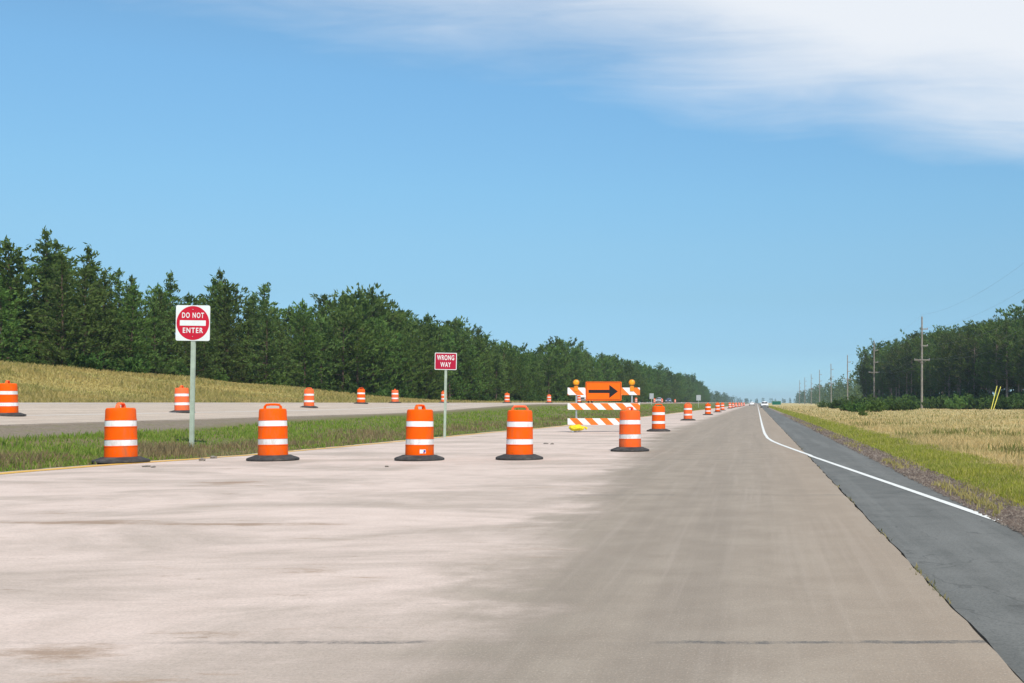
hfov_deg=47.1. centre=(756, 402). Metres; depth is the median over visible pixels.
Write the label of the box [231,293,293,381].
conifer tree
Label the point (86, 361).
shrub
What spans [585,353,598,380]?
conifer tree
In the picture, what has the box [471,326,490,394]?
conifer tree
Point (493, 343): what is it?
pine tree
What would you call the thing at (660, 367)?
pine tree
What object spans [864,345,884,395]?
tall pine tree
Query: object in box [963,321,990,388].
tall pine tree
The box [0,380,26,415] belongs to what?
traffic drum
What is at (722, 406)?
traffic drum
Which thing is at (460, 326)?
conifer tree
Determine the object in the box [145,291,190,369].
conifer tree
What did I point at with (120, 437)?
traffic drum
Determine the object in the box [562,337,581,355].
pine tree
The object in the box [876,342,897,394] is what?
tall pine tree
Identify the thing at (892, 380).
tall pine tree
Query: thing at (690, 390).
pine tree
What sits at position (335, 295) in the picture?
pine tree
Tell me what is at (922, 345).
utility pole
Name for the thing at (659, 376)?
conifer tree
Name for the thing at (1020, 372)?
tall pine tree
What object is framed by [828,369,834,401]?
utility pole
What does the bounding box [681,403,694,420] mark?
traffic drum
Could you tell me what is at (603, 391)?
barricade
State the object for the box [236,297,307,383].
conifer tree
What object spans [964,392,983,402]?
shrub
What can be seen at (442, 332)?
pine tree
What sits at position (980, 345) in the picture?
tall pine tree
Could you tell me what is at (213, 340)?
conifer tree
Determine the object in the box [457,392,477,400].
shrub
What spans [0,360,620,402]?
hillside grass
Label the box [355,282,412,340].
pine tree
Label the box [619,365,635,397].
conifer tree
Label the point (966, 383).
tall pine tree
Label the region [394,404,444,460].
traffic drum
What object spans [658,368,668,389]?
pine tree
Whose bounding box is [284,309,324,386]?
pine tree
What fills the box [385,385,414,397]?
shrub
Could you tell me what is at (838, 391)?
distant woods
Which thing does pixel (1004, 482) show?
roadside grass
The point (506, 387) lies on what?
conifer tree
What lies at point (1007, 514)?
gravel
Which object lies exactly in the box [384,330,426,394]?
pine tree
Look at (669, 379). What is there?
pine tree
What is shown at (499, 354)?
pine tree
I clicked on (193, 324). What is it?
do not enter sign
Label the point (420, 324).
pine tree
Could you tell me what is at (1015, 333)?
tall pine tree
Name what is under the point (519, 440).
traffic drum
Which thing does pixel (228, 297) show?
pine tree
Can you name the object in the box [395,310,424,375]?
pine tree
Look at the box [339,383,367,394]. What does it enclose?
shrub
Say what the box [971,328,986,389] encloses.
tall pine tree
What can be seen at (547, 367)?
pine tree
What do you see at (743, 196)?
sky
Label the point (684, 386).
pine tree
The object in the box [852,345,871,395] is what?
tall pine tree
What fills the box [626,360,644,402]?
pine tree
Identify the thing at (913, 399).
shrub
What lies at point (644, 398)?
pine tree
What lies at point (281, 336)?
conifer tree
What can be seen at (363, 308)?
pine tree
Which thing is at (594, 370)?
conifer tree
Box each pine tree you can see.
[0,235,57,359]
[5,265,40,354]
[21,259,109,312]
[128,283,189,367]
[158,292,226,366]
[198,280,278,382]
[277,313,337,386]
[278,298,332,378]
[279,305,312,347]
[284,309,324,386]
[291,314,352,387]
[295,306,354,385]
[307,290,354,391]
[311,293,346,387]
[313,305,374,391]
[315,282,405,387]
[324,289,390,386]
[324,296,371,391]
[326,305,383,390]
[348,319,395,395]
[352,315,407,391]
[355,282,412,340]
[364,295,430,376]
[376,308,416,362]
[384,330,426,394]
[387,324,438,395]
[387,330,432,395]
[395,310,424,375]
[397,309,419,327]
[407,317,439,341]
[408,319,425,342]
[411,320,468,397]
[418,313,455,341]
[425,342,455,395]
[438,327,466,395]
[439,320,456,342]
[443,338,485,399]
[445,315,489,343]
[459,329,487,353]
[460,323,479,344]
[460,344,491,400]
[467,335,501,396]
[484,352,512,398]
[488,339,506,358]
[488,345,511,362]
[491,341,526,393]
[501,355,523,397]
[503,340,522,356]
[509,361,533,400]
[512,352,537,398]
[516,342,534,354]
[526,348,543,367]
[526,362,546,396]
[529,351,568,396]
[529,352,543,388]
[533,341,560,363]
[536,344,574,391]
[537,348,576,397]
[539,336,573,361]
[553,338,569,349]
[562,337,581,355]
[567,348,593,386]
[569,345,595,396]
[578,356,593,387]
[591,361,605,379]
[592,355,619,381]
[593,353,614,367]
[600,357,617,381]
[607,359,629,397]
[608,354,625,384]
[623,362,637,396]
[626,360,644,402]
[633,371,648,401]
[634,360,644,370]
[637,370,647,401]
[640,372,653,402]
[644,368,658,402]
[647,369,661,401]
[649,368,664,401]
[655,363,670,374]
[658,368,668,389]
[660,370,676,399]
[664,375,673,397]
[668,373,680,401]
[671,374,684,401]
[676,374,684,402]
[679,372,689,402]
[679,374,690,402]
[683,381,691,401]
[684,376,695,402]
[688,372,695,382]
[693,384,701,401]
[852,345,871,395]
[854,352,871,393]
[856,364,868,396]
[860,353,872,394]
[863,338,892,396]
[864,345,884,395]
[868,352,881,395]
[875,354,886,396]
[876,340,893,353]
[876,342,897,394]
[877,352,897,396]
[879,347,897,394]
[883,349,902,397]
[888,346,906,396]
[892,341,914,394]
[893,344,916,393]
[899,327,925,394]
[900,338,919,392]
[903,332,931,395]
[910,347,926,393]
[914,346,938,395]
[914,349,931,395]
[917,334,942,394]
[924,347,942,395]
[926,334,952,393]
[928,327,941,391]
[929,326,964,396]
[931,344,952,389]
[932,324,955,360]
[940,331,964,392]
[944,337,970,395]
[949,325,970,352]
[950,330,979,391]
[953,332,984,396]
[958,320,974,335]
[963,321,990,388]
[968,320,997,388]
[971,325,998,394]
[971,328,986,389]
[975,314,1008,393]
[975,331,1005,394]
[984,317,1011,393]
[989,319,1016,396]
[995,304,1023,394]
[998,332,1013,390]
[1001,321,1023,386]
[1002,318,1023,391]
[1006,331,1023,390]
[1015,299,1023,324]
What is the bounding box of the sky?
[0,0,1023,402]
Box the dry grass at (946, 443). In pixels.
[772,405,1023,480]
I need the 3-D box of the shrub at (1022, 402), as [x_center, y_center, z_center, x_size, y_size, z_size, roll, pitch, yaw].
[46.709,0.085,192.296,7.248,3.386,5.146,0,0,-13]
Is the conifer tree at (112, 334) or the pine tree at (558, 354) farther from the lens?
the pine tree at (558, 354)
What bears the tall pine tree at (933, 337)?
on the ground at (23, 431)
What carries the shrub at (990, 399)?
on the ground at (23, 431)
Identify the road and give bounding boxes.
[0,403,646,425]
[0,403,1022,682]
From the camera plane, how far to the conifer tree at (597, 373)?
270.53 m
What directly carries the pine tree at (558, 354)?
on the ground at (23, 431)
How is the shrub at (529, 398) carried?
on the ground at (23, 431)
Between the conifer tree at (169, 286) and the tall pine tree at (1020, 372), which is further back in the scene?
the tall pine tree at (1020, 372)
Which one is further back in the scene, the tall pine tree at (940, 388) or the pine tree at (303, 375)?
the tall pine tree at (940, 388)
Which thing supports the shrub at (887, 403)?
on the ground at (23, 431)
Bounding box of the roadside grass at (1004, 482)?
[769,406,1023,509]
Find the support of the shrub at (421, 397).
on the ground at (23, 431)
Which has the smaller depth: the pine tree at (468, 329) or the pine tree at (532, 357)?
the pine tree at (468, 329)
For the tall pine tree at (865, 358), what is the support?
on the ground at (23, 431)
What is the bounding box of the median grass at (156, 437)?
[0,404,714,471]
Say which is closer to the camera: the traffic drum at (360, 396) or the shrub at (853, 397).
the traffic drum at (360, 396)
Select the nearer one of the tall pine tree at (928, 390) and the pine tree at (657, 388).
the tall pine tree at (928, 390)
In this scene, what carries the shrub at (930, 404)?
on the ground at (23, 431)
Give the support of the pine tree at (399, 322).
on the ground at (23, 431)
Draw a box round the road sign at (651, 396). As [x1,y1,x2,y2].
[649,393,653,404]
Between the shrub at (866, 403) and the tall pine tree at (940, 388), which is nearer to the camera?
the shrub at (866, 403)
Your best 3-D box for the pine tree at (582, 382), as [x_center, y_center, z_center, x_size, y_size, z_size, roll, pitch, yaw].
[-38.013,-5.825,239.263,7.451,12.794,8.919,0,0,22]
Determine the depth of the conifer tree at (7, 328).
90.50 m
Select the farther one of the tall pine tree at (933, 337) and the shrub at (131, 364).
the tall pine tree at (933, 337)
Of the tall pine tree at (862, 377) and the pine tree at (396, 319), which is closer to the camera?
the pine tree at (396, 319)
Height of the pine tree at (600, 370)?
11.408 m
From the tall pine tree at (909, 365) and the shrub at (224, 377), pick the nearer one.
the shrub at (224, 377)
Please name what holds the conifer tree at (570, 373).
on the ground at (23, 431)
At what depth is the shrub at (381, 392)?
145.27 m
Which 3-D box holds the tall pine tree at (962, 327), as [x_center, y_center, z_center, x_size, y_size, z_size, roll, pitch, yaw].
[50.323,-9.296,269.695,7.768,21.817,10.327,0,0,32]
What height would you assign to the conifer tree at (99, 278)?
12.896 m
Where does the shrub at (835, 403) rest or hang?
on the ground at (23, 431)
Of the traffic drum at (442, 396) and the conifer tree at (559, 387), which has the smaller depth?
the traffic drum at (442, 396)
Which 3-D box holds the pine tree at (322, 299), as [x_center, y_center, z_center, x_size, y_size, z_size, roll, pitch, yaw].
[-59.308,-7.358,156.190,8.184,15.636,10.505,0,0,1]
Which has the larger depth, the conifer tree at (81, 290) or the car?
the car
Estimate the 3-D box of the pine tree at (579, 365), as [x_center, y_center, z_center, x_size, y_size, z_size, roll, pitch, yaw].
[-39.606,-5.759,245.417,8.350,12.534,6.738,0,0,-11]
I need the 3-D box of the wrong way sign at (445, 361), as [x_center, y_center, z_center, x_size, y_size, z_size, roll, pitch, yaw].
[-10.695,-0.102,38.768,0.765,3.204,0.066,1,0,3]
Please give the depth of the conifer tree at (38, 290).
109.02 m
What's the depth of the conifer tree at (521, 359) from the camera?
206.00 m
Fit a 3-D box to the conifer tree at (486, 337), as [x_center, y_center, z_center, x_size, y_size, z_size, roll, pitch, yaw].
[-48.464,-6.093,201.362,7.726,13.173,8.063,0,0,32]
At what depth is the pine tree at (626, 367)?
332.48 m
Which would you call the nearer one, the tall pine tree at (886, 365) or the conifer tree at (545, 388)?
the conifer tree at (545, 388)
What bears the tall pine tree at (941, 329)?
on the ground at (23, 431)
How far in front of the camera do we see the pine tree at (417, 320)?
178.11 m
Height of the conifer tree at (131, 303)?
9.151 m
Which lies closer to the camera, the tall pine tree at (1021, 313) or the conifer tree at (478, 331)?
the conifer tree at (478, 331)
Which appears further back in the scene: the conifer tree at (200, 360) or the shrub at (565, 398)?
the shrub at (565, 398)
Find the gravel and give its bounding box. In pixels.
[781,413,1023,535]
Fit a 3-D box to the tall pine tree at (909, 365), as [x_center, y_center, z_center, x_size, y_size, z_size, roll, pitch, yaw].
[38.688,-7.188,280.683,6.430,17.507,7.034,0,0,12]
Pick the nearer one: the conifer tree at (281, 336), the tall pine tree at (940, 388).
the conifer tree at (281, 336)
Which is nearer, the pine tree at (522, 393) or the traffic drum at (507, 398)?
the traffic drum at (507, 398)
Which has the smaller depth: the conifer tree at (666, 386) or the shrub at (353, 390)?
the shrub at (353, 390)
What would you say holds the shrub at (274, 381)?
on the ground at (23, 431)
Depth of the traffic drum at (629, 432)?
27.65 m
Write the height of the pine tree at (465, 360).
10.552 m
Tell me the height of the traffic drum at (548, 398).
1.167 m
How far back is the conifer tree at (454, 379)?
171.89 m
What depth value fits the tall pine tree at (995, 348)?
232.92 m
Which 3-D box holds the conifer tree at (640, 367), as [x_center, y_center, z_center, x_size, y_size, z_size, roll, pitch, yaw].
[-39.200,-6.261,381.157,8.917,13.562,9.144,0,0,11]
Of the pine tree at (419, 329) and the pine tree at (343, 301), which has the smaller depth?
the pine tree at (343, 301)
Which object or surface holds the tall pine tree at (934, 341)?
on the ground at (23, 431)
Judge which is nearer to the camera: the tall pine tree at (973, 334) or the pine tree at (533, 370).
the pine tree at (533, 370)
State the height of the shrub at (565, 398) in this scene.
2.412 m
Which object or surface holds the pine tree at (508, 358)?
on the ground at (23, 431)
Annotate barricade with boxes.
[568,380,639,431]
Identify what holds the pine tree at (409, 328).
on the ground at (23, 431)
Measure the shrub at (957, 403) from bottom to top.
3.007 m
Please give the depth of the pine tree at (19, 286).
105.01 m
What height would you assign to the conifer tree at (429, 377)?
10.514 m
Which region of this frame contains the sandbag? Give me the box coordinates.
[569,424,587,430]
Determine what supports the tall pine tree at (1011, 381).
on the ground at (23, 431)
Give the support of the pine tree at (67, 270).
on the ground at (23, 431)
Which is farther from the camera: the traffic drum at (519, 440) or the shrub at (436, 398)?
the shrub at (436, 398)
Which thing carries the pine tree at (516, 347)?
on the ground at (23, 431)
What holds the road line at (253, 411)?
on the road at (48, 414)
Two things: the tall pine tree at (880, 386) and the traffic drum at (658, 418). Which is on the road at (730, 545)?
the traffic drum at (658, 418)
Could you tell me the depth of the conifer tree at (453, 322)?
188.72 m
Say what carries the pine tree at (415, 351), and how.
on the ground at (23, 431)
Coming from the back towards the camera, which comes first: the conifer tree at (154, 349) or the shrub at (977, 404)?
the shrub at (977, 404)
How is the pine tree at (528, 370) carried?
on the ground at (23, 431)
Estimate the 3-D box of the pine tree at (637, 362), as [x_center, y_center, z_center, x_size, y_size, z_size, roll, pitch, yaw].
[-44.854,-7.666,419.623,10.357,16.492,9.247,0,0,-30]
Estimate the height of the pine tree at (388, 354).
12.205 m
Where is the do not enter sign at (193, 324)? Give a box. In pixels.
[176,305,209,445]
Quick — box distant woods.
[659,373,939,403]
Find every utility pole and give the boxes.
[817,369,822,401]
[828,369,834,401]
[843,354,851,398]
[869,341,879,399]
[914,317,929,408]
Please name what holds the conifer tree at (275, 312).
on the ground at (23, 431)
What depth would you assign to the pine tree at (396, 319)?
161.88 m
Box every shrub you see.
[10,354,46,365]
[60,349,110,370]
[103,353,152,373]
[148,361,189,377]
[210,370,229,381]
[255,370,294,386]
[301,380,336,390]
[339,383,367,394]
[367,387,400,396]
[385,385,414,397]
[414,394,427,398]
[428,387,451,399]
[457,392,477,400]
[475,393,493,401]
[514,394,536,400]
[530,391,546,400]
[553,394,568,400]
[815,400,826,407]
[827,399,842,408]
[834,401,852,410]
[840,396,854,404]
[844,401,865,411]
[851,395,861,403]
[858,409,868,415]
[860,393,882,406]
[861,399,871,411]
[866,397,887,411]
[880,394,901,403]
[881,400,891,409]
[885,400,909,410]
[888,390,905,398]
[895,393,916,403]
[902,394,928,407]
[902,401,919,409]
[921,399,939,408]
[928,392,950,399]
[936,398,947,408]
[943,394,967,409]
[947,387,977,399]
[949,395,973,408]
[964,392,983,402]
[966,398,989,409]
[974,389,988,399]
[979,386,1022,400]
[980,395,997,408]
[985,394,999,408]
[994,393,1022,409]
[1010,393,1021,408]
[1018,394,1023,408]
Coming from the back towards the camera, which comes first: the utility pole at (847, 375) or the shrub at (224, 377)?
the utility pole at (847, 375)
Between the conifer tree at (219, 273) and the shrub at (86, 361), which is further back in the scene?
the conifer tree at (219, 273)
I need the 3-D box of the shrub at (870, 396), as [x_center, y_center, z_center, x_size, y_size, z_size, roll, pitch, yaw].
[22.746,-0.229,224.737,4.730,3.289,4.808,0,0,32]
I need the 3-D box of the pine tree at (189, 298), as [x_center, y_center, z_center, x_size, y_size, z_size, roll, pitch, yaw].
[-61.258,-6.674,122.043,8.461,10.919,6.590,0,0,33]
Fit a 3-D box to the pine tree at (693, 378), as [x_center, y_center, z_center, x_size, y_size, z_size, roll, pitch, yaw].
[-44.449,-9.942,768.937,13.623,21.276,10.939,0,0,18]
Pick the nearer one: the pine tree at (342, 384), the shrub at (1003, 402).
the pine tree at (342, 384)
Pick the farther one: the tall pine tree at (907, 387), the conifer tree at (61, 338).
the tall pine tree at (907, 387)
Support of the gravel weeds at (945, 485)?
on the ground at (23, 431)
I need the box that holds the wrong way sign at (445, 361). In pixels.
[435,353,456,436]
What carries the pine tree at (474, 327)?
on the ground at (23, 431)
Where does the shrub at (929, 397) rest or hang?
on the ground at (23, 431)
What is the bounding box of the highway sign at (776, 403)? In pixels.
[772,401,780,406]
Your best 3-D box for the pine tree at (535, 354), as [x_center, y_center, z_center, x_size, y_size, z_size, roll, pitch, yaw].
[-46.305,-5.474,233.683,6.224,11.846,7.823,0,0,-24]
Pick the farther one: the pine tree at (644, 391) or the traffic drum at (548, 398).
the pine tree at (644, 391)
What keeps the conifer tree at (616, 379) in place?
on the ground at (23, 431)
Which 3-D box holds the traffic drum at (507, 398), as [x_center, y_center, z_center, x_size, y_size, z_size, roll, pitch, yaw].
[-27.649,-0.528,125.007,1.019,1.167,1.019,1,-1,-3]
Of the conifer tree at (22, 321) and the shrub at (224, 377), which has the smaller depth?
the conifer tree at (22, 321)
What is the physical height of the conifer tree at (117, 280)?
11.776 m
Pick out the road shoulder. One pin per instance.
(971, 564)
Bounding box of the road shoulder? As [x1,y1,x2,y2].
[758,403,1023,682]
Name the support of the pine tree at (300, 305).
on the ground at (23, 431)
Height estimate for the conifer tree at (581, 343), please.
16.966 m
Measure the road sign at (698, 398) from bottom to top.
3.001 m
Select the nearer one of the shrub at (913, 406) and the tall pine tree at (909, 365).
the shrub at (913, 406)
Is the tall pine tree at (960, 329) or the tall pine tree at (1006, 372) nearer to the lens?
the tall pine tree at (1006, 372)
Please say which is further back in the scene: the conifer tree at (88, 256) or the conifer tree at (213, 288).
the conifer tree at (213, 288)
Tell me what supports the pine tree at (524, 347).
on the ground at (23, 431)
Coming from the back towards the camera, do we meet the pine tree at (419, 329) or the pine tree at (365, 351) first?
the pine tree at (419, 329)
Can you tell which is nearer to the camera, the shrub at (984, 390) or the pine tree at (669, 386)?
the shrub at (984, 390)
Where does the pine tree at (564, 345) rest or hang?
on the ground at (23, 431)
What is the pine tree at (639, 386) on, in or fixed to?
on the ground at (23, 431)
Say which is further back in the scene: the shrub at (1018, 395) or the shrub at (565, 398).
the shrub at (565, 398)
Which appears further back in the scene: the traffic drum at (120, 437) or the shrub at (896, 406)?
the shrub at (896, 406)
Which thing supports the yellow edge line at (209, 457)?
on the road at (730, 545)
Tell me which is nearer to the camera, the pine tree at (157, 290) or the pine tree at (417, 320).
the pine tree at (157, 290)
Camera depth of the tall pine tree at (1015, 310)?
236.58 m
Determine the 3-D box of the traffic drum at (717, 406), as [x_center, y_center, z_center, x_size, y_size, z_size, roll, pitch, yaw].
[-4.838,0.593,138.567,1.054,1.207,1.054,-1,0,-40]
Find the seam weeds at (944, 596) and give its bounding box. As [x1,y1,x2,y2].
[798,445,950,604]
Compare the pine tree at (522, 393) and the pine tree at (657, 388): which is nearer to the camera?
the pine tree at (522, 393)
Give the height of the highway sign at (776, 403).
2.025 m
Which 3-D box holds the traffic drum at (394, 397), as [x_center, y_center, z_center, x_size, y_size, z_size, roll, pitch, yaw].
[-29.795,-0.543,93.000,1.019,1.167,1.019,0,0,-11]
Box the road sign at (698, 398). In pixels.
[696,395,700,407]
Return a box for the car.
[761,401,768,407]
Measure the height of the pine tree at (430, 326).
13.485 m
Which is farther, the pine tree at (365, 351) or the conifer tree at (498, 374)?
the conifer tree at (498, 374)
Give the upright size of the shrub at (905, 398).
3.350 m
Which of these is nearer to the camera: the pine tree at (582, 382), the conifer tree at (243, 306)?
the conifer tree at (243, 306)
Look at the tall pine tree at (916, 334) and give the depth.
299.46 m
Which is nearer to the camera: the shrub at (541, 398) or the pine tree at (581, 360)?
the shrub at (541, 398)
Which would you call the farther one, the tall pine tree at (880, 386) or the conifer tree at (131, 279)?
the tall pine tree at (880, 386)
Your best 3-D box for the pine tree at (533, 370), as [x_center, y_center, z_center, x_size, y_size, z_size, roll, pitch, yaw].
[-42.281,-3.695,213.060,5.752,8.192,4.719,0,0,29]
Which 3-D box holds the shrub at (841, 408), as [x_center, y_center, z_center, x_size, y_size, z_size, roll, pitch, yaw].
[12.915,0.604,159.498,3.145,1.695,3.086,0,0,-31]
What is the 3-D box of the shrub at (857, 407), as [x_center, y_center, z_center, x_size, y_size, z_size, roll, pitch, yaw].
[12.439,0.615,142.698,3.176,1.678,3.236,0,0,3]
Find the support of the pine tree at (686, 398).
on the ground at (23, 431)
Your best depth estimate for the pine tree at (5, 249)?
99.03 m
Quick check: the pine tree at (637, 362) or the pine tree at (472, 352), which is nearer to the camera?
the pine tree at (472, 352)
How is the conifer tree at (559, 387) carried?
on the ground at (23, 431)
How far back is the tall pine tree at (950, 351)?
243.35 m
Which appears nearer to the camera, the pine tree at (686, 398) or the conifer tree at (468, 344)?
the conifer tree at (468, 344)
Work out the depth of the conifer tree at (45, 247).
102.38 m
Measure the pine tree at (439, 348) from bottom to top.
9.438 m
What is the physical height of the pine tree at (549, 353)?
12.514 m
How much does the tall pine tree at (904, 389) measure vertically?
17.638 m
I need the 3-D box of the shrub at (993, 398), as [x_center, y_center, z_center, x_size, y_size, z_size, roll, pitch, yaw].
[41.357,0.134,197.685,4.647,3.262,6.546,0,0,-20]
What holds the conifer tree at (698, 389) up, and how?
on the ground at (23, 431)
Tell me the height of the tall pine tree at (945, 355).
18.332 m
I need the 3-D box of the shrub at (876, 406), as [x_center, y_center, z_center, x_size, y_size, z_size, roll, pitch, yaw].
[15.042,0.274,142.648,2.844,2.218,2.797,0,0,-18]
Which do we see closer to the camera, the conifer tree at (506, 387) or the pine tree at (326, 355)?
the pine tree at (326, 355)
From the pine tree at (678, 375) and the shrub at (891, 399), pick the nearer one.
the shrub at (891, 399)
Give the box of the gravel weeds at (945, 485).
[791,418,1022,516]
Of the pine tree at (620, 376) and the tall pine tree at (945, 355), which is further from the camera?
the pine tree at (620, 376)
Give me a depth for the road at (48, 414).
50.50 m
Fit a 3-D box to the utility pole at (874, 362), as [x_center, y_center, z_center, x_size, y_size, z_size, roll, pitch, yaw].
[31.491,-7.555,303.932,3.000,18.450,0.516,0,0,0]
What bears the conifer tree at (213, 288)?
on the ground at (23, 431)
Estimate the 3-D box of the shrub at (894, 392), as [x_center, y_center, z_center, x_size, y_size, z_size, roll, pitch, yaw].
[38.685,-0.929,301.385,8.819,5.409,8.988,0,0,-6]
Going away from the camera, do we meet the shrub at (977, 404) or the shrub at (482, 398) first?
the shrub at (482, 398)
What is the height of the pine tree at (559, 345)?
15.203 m
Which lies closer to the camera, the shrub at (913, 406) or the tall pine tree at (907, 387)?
the shrub at (913, 406)
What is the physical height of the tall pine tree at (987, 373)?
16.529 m
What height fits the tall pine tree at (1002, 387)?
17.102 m
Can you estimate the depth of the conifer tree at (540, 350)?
238.99 m
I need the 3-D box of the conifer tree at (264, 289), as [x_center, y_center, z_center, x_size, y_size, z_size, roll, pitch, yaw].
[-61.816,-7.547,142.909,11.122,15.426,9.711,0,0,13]
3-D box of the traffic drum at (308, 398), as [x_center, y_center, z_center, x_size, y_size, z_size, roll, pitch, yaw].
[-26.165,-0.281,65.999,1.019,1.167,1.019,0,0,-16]
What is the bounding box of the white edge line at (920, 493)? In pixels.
[757,404,998,520]
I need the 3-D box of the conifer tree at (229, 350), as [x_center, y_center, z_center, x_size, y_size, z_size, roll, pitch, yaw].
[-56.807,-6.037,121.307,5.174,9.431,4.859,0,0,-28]
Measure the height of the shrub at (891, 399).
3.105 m
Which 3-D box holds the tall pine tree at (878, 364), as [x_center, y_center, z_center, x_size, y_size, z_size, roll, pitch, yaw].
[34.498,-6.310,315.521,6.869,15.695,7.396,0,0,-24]
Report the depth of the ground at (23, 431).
48.88 m
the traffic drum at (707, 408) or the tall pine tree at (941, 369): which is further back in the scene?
the tall pine tree at (941, 369)
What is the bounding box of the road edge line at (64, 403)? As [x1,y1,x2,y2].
[18,403,110,403]
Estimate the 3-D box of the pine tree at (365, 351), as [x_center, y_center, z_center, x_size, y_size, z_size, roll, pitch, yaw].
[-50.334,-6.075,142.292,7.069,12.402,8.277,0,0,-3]
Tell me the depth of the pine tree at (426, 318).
189.31 m
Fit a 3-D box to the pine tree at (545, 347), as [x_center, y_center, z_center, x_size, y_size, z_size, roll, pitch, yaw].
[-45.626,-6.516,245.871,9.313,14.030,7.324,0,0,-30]
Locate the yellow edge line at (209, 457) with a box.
[0,408,713,473]
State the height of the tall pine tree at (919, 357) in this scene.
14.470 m
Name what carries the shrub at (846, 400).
on the ground at (23, 431)
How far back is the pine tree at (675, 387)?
496.27 m
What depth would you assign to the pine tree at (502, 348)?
210.15 m
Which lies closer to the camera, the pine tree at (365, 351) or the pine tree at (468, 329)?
the pine tree at (365, 351)
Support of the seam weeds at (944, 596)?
on the road shoulder
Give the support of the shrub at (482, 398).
on the ground at (23, 431)
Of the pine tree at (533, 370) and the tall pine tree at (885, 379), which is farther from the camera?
the tall pine tree at (885, 379)
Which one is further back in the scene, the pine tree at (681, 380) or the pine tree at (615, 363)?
the pine tree at (681, 380)
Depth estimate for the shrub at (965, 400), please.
192.67 m
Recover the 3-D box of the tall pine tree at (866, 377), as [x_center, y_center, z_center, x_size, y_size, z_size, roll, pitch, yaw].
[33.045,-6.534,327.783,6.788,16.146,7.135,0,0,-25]
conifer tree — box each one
[0,276,39,362]
[0,336,12,357]
[1,287,24,351]
[12,225,92,361]
[12,250,106,366]
[15,239,90,357]
[19,252,79,355]
[38,263,126,370]
[64,242,130,357]
[68,267,143,369]
[76,264,110,305]
[95,282,163,371]
[106,268,146,355]
[120,283,162,373]
[123,275,147,317]
[128,293,184,374]
[144,269,200,365]
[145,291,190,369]
[172,300,218,378]
[177,298,242,378]
[200,267,249,345]
[201,274,256,377]
[211,303,254,382]
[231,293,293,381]
[235,297,261,354]
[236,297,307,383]
[236,306,273,383]
[242,282,294,364]
[243,304,303,385]
[254,319,300,386]
[414,333,448,399]
[440,327,477,399]
[446,318,468,397]
[448,339,493,400]
[456,317,490,390]
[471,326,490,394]
[482,332,491,378]
[484,346,515,400]
[484,361,513,395]
[502,342,517,398]
[510,353,535,400]
[534,361,552,396]
[535,345,547,395]
[543,359,571,400]
[558,347,585,396]
[560,350,577,398]
[575,341,586,354]
[581,349,600,381]
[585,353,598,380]
[593,361,605,381]
[609,365,625,401]
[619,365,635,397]
[638,364,652,402]
[655,369,667,402]
[661,376,670,401]
[694,380,703,401]
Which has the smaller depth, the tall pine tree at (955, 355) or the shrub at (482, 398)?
the shrub at (482, 398)
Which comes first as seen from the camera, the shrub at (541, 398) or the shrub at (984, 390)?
the shrub at (541, 398)
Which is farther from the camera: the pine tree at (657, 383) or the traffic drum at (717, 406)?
the pine tree at (657, 383)
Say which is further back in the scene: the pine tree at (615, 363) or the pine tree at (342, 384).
the pine tree at (615, 363)
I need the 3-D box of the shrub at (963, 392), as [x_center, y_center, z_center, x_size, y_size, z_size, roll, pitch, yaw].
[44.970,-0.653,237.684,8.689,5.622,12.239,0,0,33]
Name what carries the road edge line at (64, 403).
on the road at (48, 414)
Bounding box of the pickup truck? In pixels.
[577,395,592,402]
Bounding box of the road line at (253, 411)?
[27,403,485,415]
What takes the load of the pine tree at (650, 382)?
on the ground at (23, 431)
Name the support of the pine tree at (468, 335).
on the ground at (23, 431)
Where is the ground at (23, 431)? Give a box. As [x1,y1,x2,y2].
[0,367,1023,532]
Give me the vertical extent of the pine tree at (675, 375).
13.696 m
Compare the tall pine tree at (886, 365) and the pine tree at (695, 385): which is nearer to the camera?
the tall pine tree at (886, 365)
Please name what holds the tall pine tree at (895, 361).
on the ground at (23, 431)
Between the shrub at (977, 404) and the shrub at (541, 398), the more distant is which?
the shrub at (541, 398)
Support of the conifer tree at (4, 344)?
on the ground at (23, 431)
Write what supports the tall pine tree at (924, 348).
on the ground at (23, 431)
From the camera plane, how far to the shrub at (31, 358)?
88.67 m
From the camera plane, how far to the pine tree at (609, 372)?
291.98 m
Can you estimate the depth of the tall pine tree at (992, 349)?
222.92 m
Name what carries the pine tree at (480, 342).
on the ground at (23, 431)
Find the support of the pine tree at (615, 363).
on the ground at (23, 431)
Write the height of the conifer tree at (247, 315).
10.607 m
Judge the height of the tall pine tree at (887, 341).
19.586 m
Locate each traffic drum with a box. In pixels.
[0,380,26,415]
[91,402,150,462]
[170,385,189,412]
[246,403,299,460]
[301,388,317,407]
[354,388,367,403]
[389,389,400,402]
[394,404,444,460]
[439,391,448,402]
[495,405,542,459]
[502,393,510,402]
[545,394,552,402]
[611,407,648,451]
[647,404,669,431]
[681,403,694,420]
[703,403,712,414]
[714,402,720,411]
[720,402,723,410]
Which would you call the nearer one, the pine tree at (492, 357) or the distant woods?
the pine tree at (492, 357)
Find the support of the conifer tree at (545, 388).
on the ground at (23, 431)
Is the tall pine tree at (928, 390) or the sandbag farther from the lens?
the tall pine tree at (928, 390)
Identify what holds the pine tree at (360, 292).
on the ground at (23, 431)

